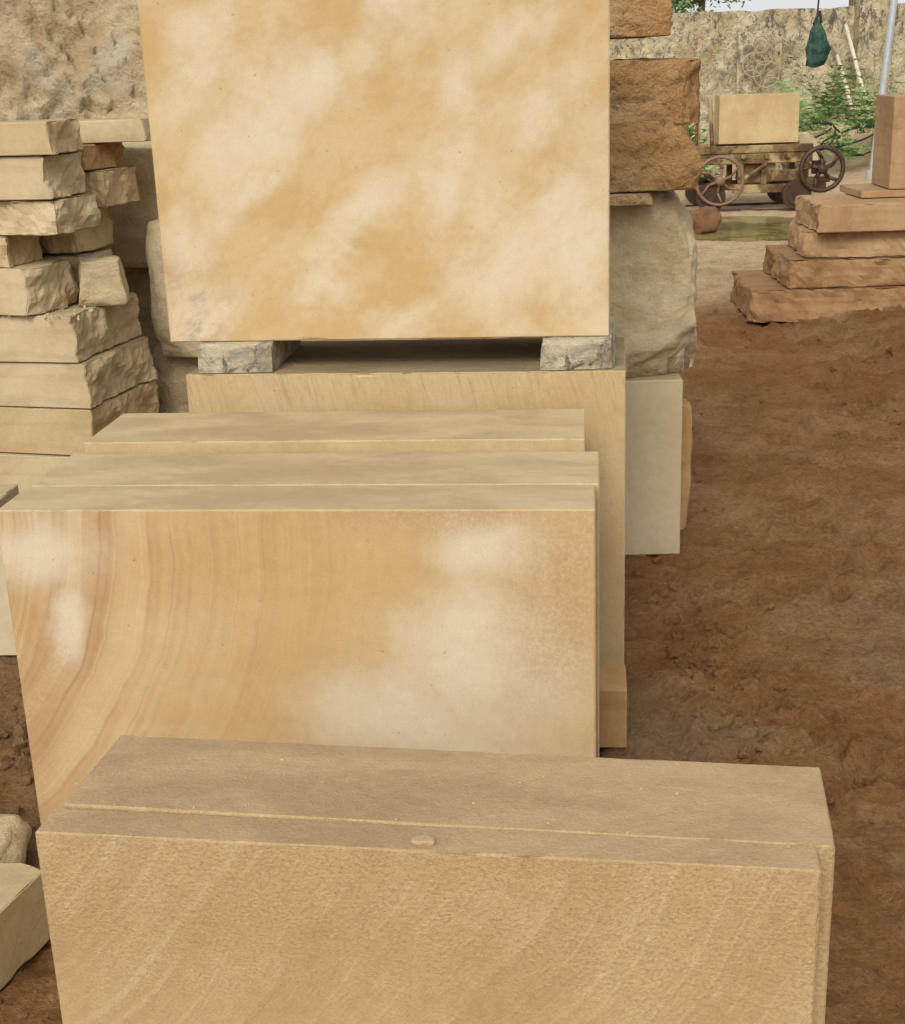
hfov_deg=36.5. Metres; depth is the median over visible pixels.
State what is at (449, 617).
sandstone slab
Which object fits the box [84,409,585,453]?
sandstone block
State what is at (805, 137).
stone block
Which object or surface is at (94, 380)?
sandstone slab
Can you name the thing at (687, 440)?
sandstone slab
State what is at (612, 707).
sandstone block
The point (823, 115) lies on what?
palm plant
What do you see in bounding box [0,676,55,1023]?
soil rubble
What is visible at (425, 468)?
sandstone block
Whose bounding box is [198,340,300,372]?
stone spacer
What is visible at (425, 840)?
stone flake
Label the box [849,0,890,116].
pilaster
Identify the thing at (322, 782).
stone crumbs
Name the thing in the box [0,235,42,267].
sandstone block
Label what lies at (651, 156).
stone block
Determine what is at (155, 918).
sandstone slab
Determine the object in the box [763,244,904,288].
sandstone slab
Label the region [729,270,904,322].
sandstone slab
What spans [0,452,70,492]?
sandstone slab
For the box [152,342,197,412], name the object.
stone block
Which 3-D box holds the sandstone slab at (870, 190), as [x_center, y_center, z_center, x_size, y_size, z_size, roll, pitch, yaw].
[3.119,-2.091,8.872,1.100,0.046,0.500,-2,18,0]
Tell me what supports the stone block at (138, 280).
on the ground
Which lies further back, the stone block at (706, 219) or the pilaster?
the pilaster
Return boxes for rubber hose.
[799,121,874,155]
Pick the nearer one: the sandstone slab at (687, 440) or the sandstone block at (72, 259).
the sandstone slab at (687, 440)
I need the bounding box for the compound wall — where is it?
[610,3,904,141]
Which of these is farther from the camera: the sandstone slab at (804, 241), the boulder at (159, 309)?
the sandstone slab at (804, 241)
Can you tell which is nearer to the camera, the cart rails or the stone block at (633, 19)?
the stone block at (633, 19)
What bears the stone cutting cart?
on the cart rails
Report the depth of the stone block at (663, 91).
4.16 m
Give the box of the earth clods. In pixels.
[633,304,904,1018]
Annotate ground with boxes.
[0,113,904,1023]
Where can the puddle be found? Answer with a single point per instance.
(751, 228)
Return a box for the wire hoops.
[739,36,781,93]
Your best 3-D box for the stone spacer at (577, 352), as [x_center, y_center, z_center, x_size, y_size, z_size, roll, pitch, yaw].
[0.342,-0.460,3.674,0.191,0.078,0.405,0,18,8]
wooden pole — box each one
[836,54,858,129]
[844,24,871,118]
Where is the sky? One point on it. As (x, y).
(753, 5)
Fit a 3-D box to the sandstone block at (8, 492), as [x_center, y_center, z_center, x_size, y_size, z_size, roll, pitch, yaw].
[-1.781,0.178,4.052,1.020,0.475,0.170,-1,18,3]
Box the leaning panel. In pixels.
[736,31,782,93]
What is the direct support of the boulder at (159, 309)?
on the stone block at (172, 372)
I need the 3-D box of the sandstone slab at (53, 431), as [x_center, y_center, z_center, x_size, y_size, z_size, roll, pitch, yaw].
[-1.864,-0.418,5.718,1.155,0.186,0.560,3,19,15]
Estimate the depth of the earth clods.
3.79 m
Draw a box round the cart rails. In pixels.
[685,202,795,210]
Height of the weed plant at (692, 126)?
0.708 m
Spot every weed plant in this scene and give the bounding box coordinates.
[685,124,798,179]
[688,124,709,138]
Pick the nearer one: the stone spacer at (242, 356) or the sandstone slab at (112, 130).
the stone spacer at (242, 356)
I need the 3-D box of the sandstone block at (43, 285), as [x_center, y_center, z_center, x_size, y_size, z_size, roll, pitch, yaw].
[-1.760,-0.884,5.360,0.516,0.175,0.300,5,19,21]
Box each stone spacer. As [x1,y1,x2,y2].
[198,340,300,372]
[540,313,615,369]
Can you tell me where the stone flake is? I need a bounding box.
[411,834,434,845]
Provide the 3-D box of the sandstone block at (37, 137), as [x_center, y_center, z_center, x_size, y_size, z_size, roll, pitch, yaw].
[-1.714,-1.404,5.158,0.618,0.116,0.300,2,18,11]
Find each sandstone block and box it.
[0,119,83,155]
[0,151,85,199]
[0,193,100,235]
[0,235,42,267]
[0,258,78,315]
[0,484,18,655]
[31,452,598,757]
[39,208,113,253]
[42,248,112,299]
[63,735,834,1023]
[79,142,124,170]
[83,166,139,207]
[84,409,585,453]
[137,0,609,341]
[186,337,625,664]
[599,664,626,747]
[625,373,682,554]
[871,94,904,188]
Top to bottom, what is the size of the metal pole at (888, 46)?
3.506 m
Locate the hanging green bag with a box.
[805,0,830,67]
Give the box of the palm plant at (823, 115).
[743,57,904,159]
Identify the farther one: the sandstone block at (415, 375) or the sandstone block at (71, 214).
the sandstone block at (71, 214)
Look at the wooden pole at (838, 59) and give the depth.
21.36 m
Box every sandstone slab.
[0,293,141,362]
[0,336,157,408]
[0,379,158,454]
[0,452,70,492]
[0,485,595,824]
[0,863,49,989]
[35,809,820,1023]
[78,117,150,142]
[609,191,652,205]
[680,399,692,529]
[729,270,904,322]
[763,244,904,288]
[788,220,904,257]
[794,194,904,232]
[840,183,904,197]
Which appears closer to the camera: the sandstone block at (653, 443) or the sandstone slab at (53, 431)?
the sandstone block at (653, 443)
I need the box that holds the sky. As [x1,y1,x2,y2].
[673,0,904,12]
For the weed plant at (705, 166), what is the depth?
15.68 m
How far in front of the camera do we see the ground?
4.30 m
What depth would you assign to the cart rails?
15.51 m
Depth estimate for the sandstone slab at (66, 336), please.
5.26 m
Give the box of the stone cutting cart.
[685,92,845,209]
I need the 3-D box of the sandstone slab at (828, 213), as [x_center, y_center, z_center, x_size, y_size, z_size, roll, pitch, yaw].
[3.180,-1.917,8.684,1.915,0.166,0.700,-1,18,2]
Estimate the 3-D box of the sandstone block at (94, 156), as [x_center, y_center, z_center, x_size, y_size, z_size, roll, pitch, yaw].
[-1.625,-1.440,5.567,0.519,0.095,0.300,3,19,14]
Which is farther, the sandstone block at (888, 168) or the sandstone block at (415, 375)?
the sandstone block at (888, 168)
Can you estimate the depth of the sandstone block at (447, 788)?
2.08 m
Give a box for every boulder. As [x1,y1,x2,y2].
[145,219,200,356]
[501,190,697,377]
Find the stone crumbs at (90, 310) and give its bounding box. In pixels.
[0,305,93,321]
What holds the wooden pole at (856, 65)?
on the ground
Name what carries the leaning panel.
on the ground
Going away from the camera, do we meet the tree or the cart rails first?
the cart rails
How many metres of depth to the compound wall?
21.83 m
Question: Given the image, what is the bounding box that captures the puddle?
[694,216,794,241]
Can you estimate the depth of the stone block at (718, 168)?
19.58 m
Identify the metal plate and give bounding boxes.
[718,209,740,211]
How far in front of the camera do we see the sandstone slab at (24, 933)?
2.60 m
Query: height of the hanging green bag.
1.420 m
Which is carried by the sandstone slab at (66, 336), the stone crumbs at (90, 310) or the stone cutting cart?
the stone crumbs at (90, 310)
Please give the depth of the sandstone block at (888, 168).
8.61 m
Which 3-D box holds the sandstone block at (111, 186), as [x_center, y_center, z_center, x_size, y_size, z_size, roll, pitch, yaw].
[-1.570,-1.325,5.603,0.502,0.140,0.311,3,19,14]
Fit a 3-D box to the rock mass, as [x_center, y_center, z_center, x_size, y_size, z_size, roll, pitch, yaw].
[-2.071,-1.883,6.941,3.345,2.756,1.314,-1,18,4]
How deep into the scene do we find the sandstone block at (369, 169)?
3.43 m
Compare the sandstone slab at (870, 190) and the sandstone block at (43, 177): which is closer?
the sandstone block at (43, 177)
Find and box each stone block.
[0,814,31,863]
[78,256,129,306]
[102,141,158,267]
[124,267,433,354]
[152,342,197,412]
[609,121,702,192]
[610,0,672,38]
[610,58,700,126]
[689,206,721,233]
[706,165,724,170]
[781,132,817,194]
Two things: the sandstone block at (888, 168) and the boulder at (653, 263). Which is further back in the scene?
the sandstone block at (888, 168)
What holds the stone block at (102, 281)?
on the sandstone slab at (66, 336)
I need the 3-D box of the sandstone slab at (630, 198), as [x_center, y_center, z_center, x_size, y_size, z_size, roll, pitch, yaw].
[0.444,-1.023,4.434,0.366,0.035,0.403,-2,18,0]
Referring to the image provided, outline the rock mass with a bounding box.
[0,0,148,120]
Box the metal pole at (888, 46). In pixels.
[866,0,897,178]
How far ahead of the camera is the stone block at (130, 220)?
5.93 m
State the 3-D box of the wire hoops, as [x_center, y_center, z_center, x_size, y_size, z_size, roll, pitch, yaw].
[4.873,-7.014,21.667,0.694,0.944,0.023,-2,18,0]
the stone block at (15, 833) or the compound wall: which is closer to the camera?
the stone block at (15, 833)
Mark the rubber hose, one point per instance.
(838, 130)
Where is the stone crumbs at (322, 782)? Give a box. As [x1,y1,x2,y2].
[75,758,789,847]
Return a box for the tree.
[671,0,750,12]
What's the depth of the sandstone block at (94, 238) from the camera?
5.50 m

